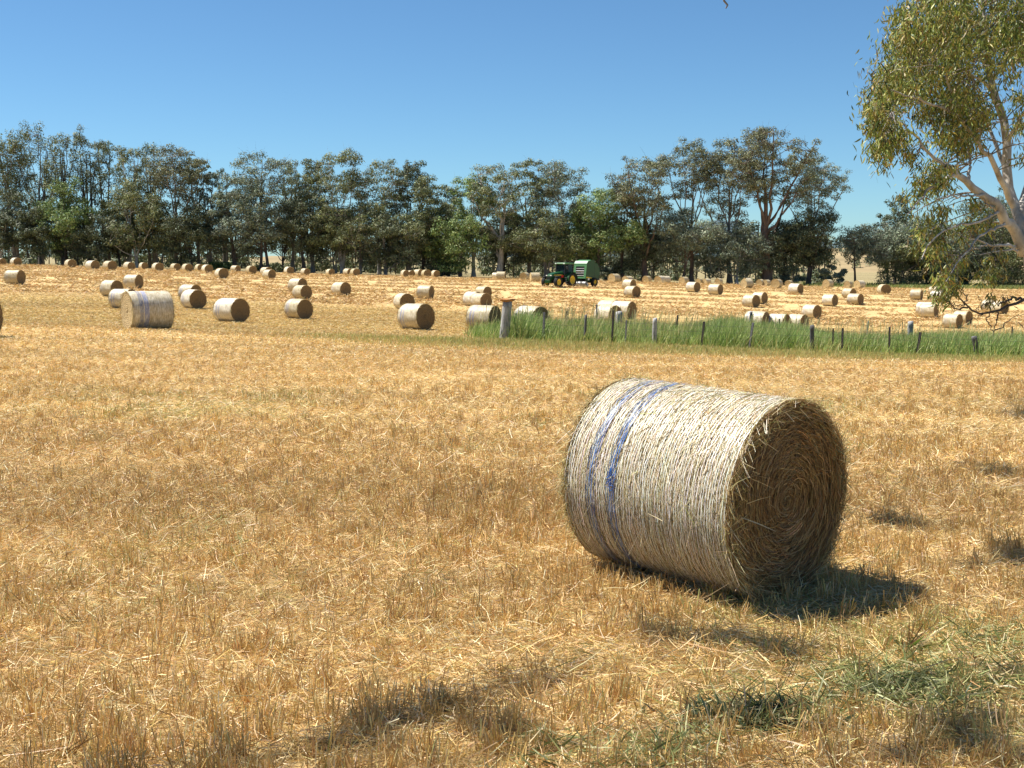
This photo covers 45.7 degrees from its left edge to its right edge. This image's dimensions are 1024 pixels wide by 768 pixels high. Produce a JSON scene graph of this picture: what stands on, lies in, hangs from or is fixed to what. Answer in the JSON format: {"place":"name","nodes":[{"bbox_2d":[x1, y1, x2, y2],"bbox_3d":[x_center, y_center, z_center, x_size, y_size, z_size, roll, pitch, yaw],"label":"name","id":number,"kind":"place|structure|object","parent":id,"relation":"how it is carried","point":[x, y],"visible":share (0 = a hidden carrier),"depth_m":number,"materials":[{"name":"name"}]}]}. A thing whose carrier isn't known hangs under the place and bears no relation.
{"place":"outdoors","nodes":[
{"label":"outdoors","id":0,"kind":"place"},
{"bbox_2d":[0,257,1023,767],"bbox_3d":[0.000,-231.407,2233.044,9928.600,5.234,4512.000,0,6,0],"label":"field","id":1,"kind":"structure","parent":0,"point":[868,277],"depth_m":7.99,"materials":[{"name":"beige plant"}]},
{"bbox_2d":[0,213,19,257],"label":"gum tree","id":2,"kind":"object","parent":1,"relation":"on","point":[5,244],"visible":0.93,"depth_m":236.12,"materials":[{"name":"green plant"}]},
{"bbox_2d":[3,269,25,283],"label":"hay bale","id":3,"kind":"object","parent":1,"relation":"on","point":[16,276],"visible":0.94,"depth_m":104.89,"materials":[{"name":"plant"}]},
{"bbox_2d":[0,129,36,257],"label":"gum tree","id":4,"kind":"object","parent":1,"relation":"on","point":[5,180],"visible":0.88,"depth_m":243.64,"materials":[{"name":"green plant"}]},
{"bbox_2d":[0,188,42,257],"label":"gum tree","id":5,"kind":"object","parent":1,"relation":"on","point":[17,198],"visible":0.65,"depth_m":238.29,"materials":[{"name":"green plant"}]},
{"bbox_2d":[3,119,68,264],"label":"gum tree","id":6,"kind":"object","parent":1,"relation":"on","point":[24,150],"visible":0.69,"depth_m":246.57,"materials":[{"name":"green plant"}]},
{"bbox_2d":[12,205,62,264],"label":"gum tree","id":7,"kind":"object","parent":1,"relation":"on","point":[37,242],"visible":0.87,"depth_m":235.89,"materials":[{"name":"green plant"}]},
{"bbox_2d":[27,176,100,265],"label":"gum tree","id":8,"kind":"object","parent":1,"relation":"on","point":[68,213],"visible":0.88,"depth_m":237.67,"materials":[{"name":"green plant"}]},
{"bbox_2d":[39,131,88,260],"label":"gum tree","id":9,"kind":"object","parent":1,"relation":"on","point":[58,174],"visible":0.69,"depth_m":243.35,"materials":[{"name":"green plant"}]},
{"bbox_2d":[50,218,93,265],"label":"gum tree","id":10,"kind":"object","parent":1,"relation":"on","point":[56,253],"visible":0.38,"depth_m":239.65,"materials":[{"name":"green plant"}]},
{"bbox_2d":[71,124,105,260],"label":"gum tree","id":11,"kind":"object","parent":1,"relation":"on","point":[86,182],"visible":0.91,"depth_m":245.16,"materials":[{"name":"green plant"}]},
{"bbox_2d":[63,212,133,262],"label":"gum tree","id":12,"kind":"object","parent":1,"relation":"on","point":[100,250],"visible":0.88,"depth_m":237.03,"materials":[{"name":"green plant"}]},
{"bbox_2d":[85,139,124,261],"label":"gum tree","id":13,"kind":"object","parent":1,"relation":"on","point":[107,152],"visible":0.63,"depth_m":249.29,"materials":[{"name":"green plant"}]},
{"bbox_2d":[98,280,123,295],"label":"hay bale","id":14,"kind":"object","parent":1,"relation":"on","point":[106,287],"visible":0.73,"depth_m":90.14,"materials":[{"name":"plant"}]},
{"bbox_2d":[96,195,138,266],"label":"gum tree","id":15,"kind":"object","parent":1,"relation":"on","point":[103,213],"visible":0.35,"depth_m":242.00,"materials":[{"name":"green plant"}]},
{"bbox_2d":[107,288,135,307],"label":"hay bale","id":16,"kind":"object","parent":1,"relation":"on","point":[113,297],"visible":0.53,"depth_m":74.62,"materials":[{"name":"plant"}]},
{"bbox_2d":[107,145,147,261],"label":"gum tree","id":17,"kind":"object","parent":1,"relation":"on","point":[121,152],"visible":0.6,"depth_m":243.72,"materials":[{"name":"green plant"}]},
{"bbox_2d":[122,274,143,287],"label":"hay bale","id":18,"kind":"object","parent":1,"relation":"on","point":[134,280],"visible":0.83,"depth_m":104.17,"materials":[{"name":"plant"}]},
{"bbox_2d":[102,175,173,267],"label":"gum tree","id":19,"kind":"object","parent":1,"relation":"on","point":[124,228],"visible":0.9,"depth_m":238.21,"materials":[{"name":"green plant"}]},
{"bbox_2d":[118,290,176,328],"bbox_3d":[-13.355,-2.734,44.554,1.795,1.497,1.657,-4,7,-34],"label":"hay bale","id":20,"kind":"object","parent":1,"relation":"on","point":[147,309],"visible":0.89,"depth_m":44.09,"materials":[{"name":"plant"}]},
{"bbox_2d":[130,142,167,267],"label":"gum tree","id":21,"kind":"object","parent":1,"relation":"on","point":[152,148],"visible":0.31,"depth_m":247.23,"materials":[{"name":"green plant"}]},
{"bbox_2d":[132,199,185,264],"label":"gum tree","id":22,"kind":"object","parent":1,"relation":"on","point":[149,242],"visible":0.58,"depth_m":240.22,"materials":[{"name":"green plant"}]},
{"bbox_2d":[143,143,210,263],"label":"gum tree","id":23,"kind":"object","parent":1,"relation":"on","point":[163,173],"visible":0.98,"depth_m":240.84,"materials":[{"name":"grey plant"}]},
{"bbox_2d":[151,201,232,269],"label":"gum tree","id":24,"kind":"object","parent":1,"relation":"on","point":[195,234],"visible":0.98,"depth_m":237.66,"materials":[{"name":"green plant"}]},
{"bbox_2d":[179,289,206,308],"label":"hay bale","id":25,"kind":"object","parent":1,"relation":"on","point":[192,298],"visible":1,"depth_m":77.85,"materials":[{"name":"plant"}]},
{"bbox_2d":[175,157,210,263],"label":"gum tree","id":26,"kind":"object","parent":1,"relation":"on","point":[202,190],"visible":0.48,"depth_m":245.65,"materials":[{"name":"green plant"}]},
{"bbox_2d":[196,172,223,269],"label":"gum tree","id":27,"kind":"object","parent":1,"relation":"on","point":[206,179],"visible":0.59,"depth_m":244.40,"materials":[{"name":"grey plant"}]},
{"bbox_2d":[211,167,233,261],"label":"gum tree","id":28,"kind":"object","parent":1,"relation":"on","point":[219,176],"visible":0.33,"depth_m":245.97,"materials":[{"name":"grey plant"}]},
{"bbox_2d":[212,297,249,321],"bbox_3d":[-14.101,-3.759,61.083,1.561,1.299,1.498,4,7,36],"label":"hay bale","id":29,"kind":"object","parent":1,"relation":"on","point":[231,309],"visible":0.94,"depth_m":60.71,"materials":[{"name":"plant"}]},
{"bbox_2d":[201,176,264,265],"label":"gum tree","id":30,"kind":"object","parent":1,"relation":"on","point":[223,222],"visible":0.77,"depth_m":239.50,"materials":[{"name":"green plant"}]},
{"bbox_2d":[222,145,309,270],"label":"gum tree","id":31,"kind":"object","parent":1,"relation":"on","point":[255,189],"visible":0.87,"depth_m":237.43,"materials":[{"name":"green plant"}]},
{"bbox_2d":[263,224,298,271],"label":"gum tree","id":32,"kind":"object","parent":1,"relation":"on","point":[284,245],"visible":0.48,"depth_m":247.28,"materials":[{"name":"green plant"}]},
{"bbox_2d":[272,162,302,271],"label":"gum tree","id":33,"kind":"object","parent":1,"relation":"on","point":[292,265],"visible":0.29,"depth_m":246.36,"materials":[{"name":"green plant"}]},
{"bbox_2d":[283,298,313,318],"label":"hay bale","id":34,"kind":"object","parent":1,"relation":"on","point":[299,308],"visible":0.94,"depth_m":67.25,"materials":[{"name":"plant"}]},
{"bbox_2d":[268,187,330,267],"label":"gum tree","id":35,"kind":"object","parent":1,"relation":"on","point":[303,208],"visible":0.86,"depth_m":238.32,"materials":[{"name":"green plant"}]},
{"bbox_2d":[291,285,312,298],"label":"hay bale","id":36,"kind":"object","parent":1,"relation":"on","point":[302,291],"visible":0.92,"depth_m":100.33,"materials":[{"name":"plant"}]},
{"bbox_2d":[284,158,336,272],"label":"gum tree","id":37,"kind":"object","parent":1,"relation":"on","point":[307,177],"visible":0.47,"depth_m":243.65,"materials":[{"name":"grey plant"}]},
{"bbox_2d":[303,204,361,272],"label":"gum tree","id":38,"kind":"object","parent":1,"relation":"on","point":[332,249],"visible":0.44,"depth_m":241.68,"materials":[{"name":"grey plant"}]},
{"bbox_2d":[305,145,376,272],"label":"gum tree","id":39,"kind":"object","parent":1,"relation":"on","point":[349,180],"visible":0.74,"depth_m":240.73,"materials":[{"name":"green plant"}]},
{"bbox_2d":[305,191,400,273],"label":"gum tree","id":40,"kind":"object","parent":1,"relation":"on","point":[352,230],"visible":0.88,"depth_m":237.01,"materials":[{"name":"green plant"}]},
{"bbox_2d":[340,158,416,273],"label":"gum tree","id":41,"kind":"object","parent":1,"relation":"on","point":[386,195],"visible":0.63,"depth_m":242.97,"materials":[{"name":"green plant"}]},
{"bbox_2d":[358,216,426,274],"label":"gum tree","id":42,"kind":"object","parent":1,"relation":"on","point":[373,256],"visible":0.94,"depth_m":237.19,"materials":[{"name":"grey plant"}]},
{"bbox_2d":[393,292,415,308],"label":"hay bale","id":43,"kind":"object","parent":1,"relation":"on","point":[399,299],"visible":0.72,"depth_m":90.93,"materials":[{"name":"plant"}]},
{"bbox_2d":[386,160,430,269],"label":"gum tree","id":44,"kind":"object","parent":1,"relation":"on","point":[407,170],"visible":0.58,"depth_m":244.79,"materials":[{"name":"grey plant"}]},
{"bbox_2d":[375,206,444,269],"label":"gum tree","id":45,"kind":"object","parent":1,"relation":"on","point":[411,227],"visible":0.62,"depth_m":238.59,"materials":[{"name":"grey plant"}]},
{"bbox_2d":[397,303,436,329],"bbox_3d":[-4.526,-3.220,57.295,1.499,1.338,1.480,4,7,41],"label":"hay bale","id":46,"kind":"object","parent":1,"relation":"on","point":[418,316],"visible":0.92,"depth_m":56.92,"materials":[{"name":"plant"}]},
{"bbox_2d":[2,205,840,283],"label":"background wood","id":47,"kind":"object","parent":1,"relation":"on","point":[350,263],"visible":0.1,"depth_m":269.65,"materials":[{"name":"green plant"}]},
{"bbox_2d":[398,173,451,269],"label":"gum tree","id":48,"kind":"object","parent":1,"relation":"on","point":[428,190],"visible":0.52,"depth_m":240.34,"materials":[{"name":"green plant"}]},
{"bbox_2d":[424,184,466,275],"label":"gum tree","id":49,"kind":"object","parent":1,"relation":"on","point":[446,204],"visible":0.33,"depth_m":243.75,"materials":[{"name":"green plant"}]},
{"bbox_2d":[422,210,491,276],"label":"gum tree","id":50,"kind":"object","parent":1,"relation":"on","point":[458,243],"visible":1,"depth_m":237.48,"materials":[{"name":"green plant"}]},
{"bbox_2d":[445,172,496,276],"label":"gum tree","id":51,"kind":"object","parent":1,"relation":"on","point":[461,207],"visible":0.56,"depth_m":241.65,"materials":[{"name":"green plant"}]},
{"bbox_2d":[469,293,492,304],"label":"hay bale","id":52,"kind":"object","parent":1,"relation":"on","point":[478,298],"visible":0.74,"depth_m":99.08,"materials":[{"name":"plant"}]},
{"bbox_2d":[465,304,500,328],"bbox_3d":[-1.328,-3.143,57.360,1.479,1.347,1.415,5,8,30],"label":"hay bale","id":53,"kind":"object","parent":1,"relation":"on","point":[472,311],"visible":0.64,"depth_m":57.00,"materials":[{"name":"plant"}]},
{"bbox_2d":[466,163,528,272],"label":"gum tree","id":54,"kind":"object","parent":1,"relation":"on","point":[487,191],"visible":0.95,"depth_m":238.85,"materials":[{"name":"green plant"}]},
{"bbox_2d":[473,210,540,271],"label":"gum tree","id":55,"kind":"object","parent":1,"relation":"on","point":[515,256],"visible":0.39,"depth_m":243.22,"materials":[{"name":"green plant"}]},
{"bbox_2d":[0,368,1020,767],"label":"dry weeds","id":56,"kind":"object","parent":1,"relation":"on","point":[76,748],"visible":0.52,"depth_m":6.92,"materials":[{"name":"plant"}]},
{"bbox_2d":[0,262,1023,328],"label":"straw windrows","id":57,"kind":"object","parent":1,"relation":"on","point":[165,281],"visible":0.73,"depth_m":125.27,"materials":[{"name":"beige plant"}]},
{"bbox_2d":[504,157,553,273],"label":"gum tree","id":58,"kind":"object","parent":1,"relation":"on","point":[535,184],"visible":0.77,"depth_m":242.07,"materials":[{"name":"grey plant"}]},
{"bbox_2d":[496,208,593,276],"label":"gum tree","id":59,"kind":"object","parent":1,"relation":"on","point":[542,253],"visible":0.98,"depth_m":236.05,"materials":[{"name":"green plant"}]},
{"bbox_2d":[524,159,590,262],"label":"gum tree","id":60,"kind":"object","parent":1,"relation":"on","point":[560,177],"visible":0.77,"depth_m":240.70,"materials":[{"name":"green plant"}]},
{"bbox_2d":[541,262,577,286],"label":"tractor","id":61,"kind":"object","parent":1,"relation":"on","point":[564,273],"visible":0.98,"depth_m":145.53,"materials":[{"name":"metal"}]},
{"bbox_2d":[553,205,605,266],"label":"gum tree","id":62,"kind":"object","parent":1,"relation":"on","point":[576,225],"visible":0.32,"depth_m":240.82,"materials":[{"name":"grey plant"}]},
{"bbox_2d":[574,260,599,286],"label":"round baler","id":63,"kind":"object","parent":1,"relation":"on","point":[586,271],"visible":0.84,"depth_m":149.32,"materials":[{"name":"green paint"}]},
{"bbox_2d":[553,187,648,280],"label":"gum tree","id":64,"kind":"object","parent":1,"relation":"on","point":[604,239],"visible":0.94,"depth_m":237.26,"materials":[{"name":"green plant"}]},
{"bbox_2d":[602,179,642,280],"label":"gum tree","id":65,"kind":"object","parent":1,"relation":"on","point":[631,214],"visible":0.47,"depth_m":240.55,"materials":[{"name":"green plant"}]},
{"bbox_2d":[612,301,637,318],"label":"hay bale","id":66,"kind":"object","parent":1,"relation":"on","point":[627,304],"visible":0.59,"depth_m":91.98,"materials":[{"name":"plant"}]},
{"bbox_2d":[236,299,1023,362],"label":"dry grass","id":67,"kind":"structure","parent":1,"relation":"on","point":[547,344],"depth_m":45.34,"materials":[{"name":"beige plant"}]},
{"bbox_2d":[605,150,681,281],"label":"gum tree","id":68,"kind":"object","parent":1,"relation":"on","point":[658,200],"visible":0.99,"depth_m":236.78,"materials":[{"name":"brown plant"}]},
{"bbox_2d":[608,221,678,272],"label":"gum tree","id":69,"kind":"object","parent":1,"relation":"on","point":[629,258],"visible":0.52,"depth_m":242.16,"materials":[{"name":"green plant"}]},
{"bbox_2d":[642,206,729,276],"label":"gum tree","id":70,"kind":"object","parent":1,"relation":"on","point":[694,234],"visible":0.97,"depth_m":236.66,"materials":[{"name":"green plant"}]},
{"bbox_2d":[655,136,727,281],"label":"gum tree","id":71,"kind":"object","parent":1,"relation":"on","point":[705,164],"visible":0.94,"depth_m":241.51,"materials":[{"name":"green plant"}]},
{"bbox_2d":[546,364,865,604],"bbox_3d":[1.248,0.600,7.902,1.497,1.390,1.638,-6,10,-43],"label":"hay bale","id":72,"kind":"object","parent":1,"relation":"on","point":[742,493],"visible":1,"depth_m":7.49,"materials":[{"name":"plant"}]},
{"bbox_2d":[683,239,729,278],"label":"gum tree","id":73,"kind":"object","parent":1,"relation":"on","point":[701,257],"visible":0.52,"depth_m":246.05,"materials":[{"name":"green plant"}]},
{"bbox_2d":[695,137,765,283],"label":"gum tree","id":74,"kind":"object","parent":1,"relation":"on","point":[729,205],"visible":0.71,"depth_m":243.47,"materials":[{"name":"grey plant"}]},
{"bbox_2d":[703,222,774,283],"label":"gum tree","id":75,"kind":"object","parent":1,"relation":"on","point":[734,252],"visible":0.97,"depth_m":238.50,"materials":[{"name":"green plant"}]},
{"bbox_2d":[463,306,1023,356],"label":"tall grass","id":76,"kind":"structure","parent":1,"relation":"on","point":[735,334],"depth_m":50.51,"materials":[{"name":"green plant"}]},
{"bbox_2d":[633,678,861,732],"bbox_3d":[1.044,1.420,5.503,0.983,0.294,0.588,0,6,0],"label":"weed","id":77,"kind":"object","parent":1,"relation":"on","point":[732,700],"visible":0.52,"depth_m":5.44,"materials":[{"name":"green plant"}]},
{"bbox_2d":[472,596,1023,767],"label":"grass cuttings","id":78,"kind":"object","parent":1,"relation":"on","point":[880,688],"depth_m":5.67,"materials":[{"name":"green plant"}]},
{"bbox_2d":[499,301,1023,353],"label":"wire fence","id":79,"kind":"object","parent":1,"relation":"on","point":[507,308],"visible":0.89,"depth_m":49.49,"materials":[{"name":"grey metal"}]},
{"bbox_2d":[721,119,820,284],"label":"gum tree","id":80,"kind":"object","parent":1,"relation":"on","point":[758,186],"visible":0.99,"depth_m":237.54,"materials":[{"name":"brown plant"}]},
{"bbox_2d":[551,304,1019,336],"bbox_3d":[14.565,-2.796,61.043,26.318,2.399,0.411,0,6,0],"label":"wire fence","id":81,"kind":"object","parent":1,"relation":"on","point":[909,329],"visible":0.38,"depth_m":60.94,"materials":[{"name":"metal"}]},
{"bbox_2d":[747,217,824,281],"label":"gum tree","id":82,"kind":"object","parent":1,"relation":"on","point":[778,253],"visible":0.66,"depth_m":239.35,"materials":[{"name":"green plant"}]},
{"bbox_2d":[776,268,806,284],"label":"bush","id":83,"kind":"object","parent":1,"relation":"on","point":[797,278],"visible":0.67,"depth_m":241.22,"materials":[{"name":"green plant"}]},
{"bbox_2d":[772,208,842,284],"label":"gum tree","id":84,"kind":"object","parent":1,"relation":"on","point":[813,240],"visible":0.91,"depth_m":238.85,"materials":[{"name":"green plant"}]},
{"bbox_2d":[801,305,821,318],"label":"hay bale","id":85,"kind":"object","parent":1,"relation":"on","point":[812,311],"visible":0.82,"depth_m":106.03,"materials":[{"name":"plant"}]},
{"bbox_2d":[776,154,853,283],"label":"gum tree","id":86,"kind":"object","parent":1,"relation":"on","point":[819,182],"visible":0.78,"depth_m":242.25,"materials":[{"name":"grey plant"}]},
{"bbox_2d":[818,263,847,283],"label":"bush","id":87,"kind":"object","parent":1,"relation":"on","point":[841,273],"visible":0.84,"depth_m":239.19,"materials":[{"name":"green plant"}]},
{"bbox_2d":[837,224,880,284],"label":"gum tree","id":88,"kind":"object","parent":1,"relation":"on","point":[852,245],"visible":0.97,"depth_m":242.96,"materials":[{"name":"green plant"}]},
{"bbox_2d":[836,218,934,281],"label":"gum tree","id":89,"kind":"object","parent":1,"relation":"on","point":[894,235],"visible":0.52,"depth_m":242.14,"materials":[{"name":"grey plant"}]},
{"bbox_2d":[756,657,1023,715],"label":"weed","id":90,"kind":"object","parent":1,"relation":"on","point":[959,697],"visible":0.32,"depth_m":5.74,"materials":[{"name":"green plant"}]},
{"bbox_2d":[874,195,915,283],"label":"gum tree","id":91,"kind":"object","parent":1,"relation":"on","point":[897,211],"visible":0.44,"depth_m":252.25,"materials":[{"name":"green plant"}]},
{"bbox_2d":[873,235,940,284],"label":"gum tree","id":92,"kind":"object","parent":1,"relation":"on","point":[909,277],"visible":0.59,"depth_m":242.15,"materials":[{"name":"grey plant"}]},
{"bbox_2d":[793,281,1023,288],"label":"pasture grass","id":93,"kind":"structure","parent":1,"relation":"on","point":[973,286],"depth_m":227.00,"materials":[{"name":"beige plant"}]},
{"bbox_2d":[890,611,936,652],"bbox_3d":[2.129,1.323,6.468,0.262,0.317,0.283,4,7,34],"label":"grass tuft","id":94,"kind":"object","parent":1,"relation":"on","point":[914,642],"visible":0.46,"depth_m":6.46,"materials":[{"name":"green plant"}]},
{"bbox_2d":[883,213,965,283],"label":"gum tree","id":95,"kind":"object","parent":1,"relation":"on","point":[922,227],"visible":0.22,"depth_m":244.93,"materials":[{"name":"green plant"}]},
{"bbox_2d":[919,303,938,317],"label":"hay bale","id":96,"kind":"object","parent":1,"relation":"on","point":[924,311],"visible":0.85,"depth_m":110.65,"materials":[{"name":"plant"}]},
{"bbox_2d":[847,0,1023,331],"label":"gum tree","id":97,"kind":"object","parent":1,"relation":"on","point":[944,41],"visible":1,"depth_m":18.39,"materials":[{"name":"green plant"}]},
{"bbox_2d":[914,243,979,284],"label":"gum tree","id":98,"kind":"object","parent":1,"relation":"on","point":[927,276],"visible":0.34,"depth_m":240.17,"materials":[{"name":"green plant"}]},
{"bbox_2d":[941,314,963,327],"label":"hay bale","id":99,"kind":"object","parent":1,"relation":"on","point":[956,320],"visible":0.88,"depth_m":95.62,"materials":[{"name":"plant"}]},
{"bbox_2d":[947,225,998,280],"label":"gum tree","id":100,"kind":"object","parent":1,"relation":"on","point":[981,250],"visible":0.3,"depth_m":243.89,"materials":[{"name":"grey plant"}]},
{"bbox_2d":[953,187,1016,267],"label":"gum tree","id":101,"kind":"object","parent":1,"relation":"on","point":[1004,230],"visible":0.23,"depth_m":244.48,"materials":[{"name":"green plant"}]},
{"bbox_2d":[980,233,1023,285],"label":"gum tree","id":102,"kind":"object","parent":1,"relation":"on","point":[1017,264],"visible":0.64,"depth_m":239.65,"materials":[{"name":"green plant"}]},
{"bbox_2d":[0,0,1023,256],"label":"sky","id":103,"kind":"structure","parent":0,"point":[453,86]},
{"bbox_2d":[250,248,1022,272],"bbox_3d":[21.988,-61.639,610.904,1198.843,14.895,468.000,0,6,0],"label":"hill","id":104,"kind":"structure","parent":0,"point":[864,267],"depth_m":464.90,"materials":[{"name":"beige"}]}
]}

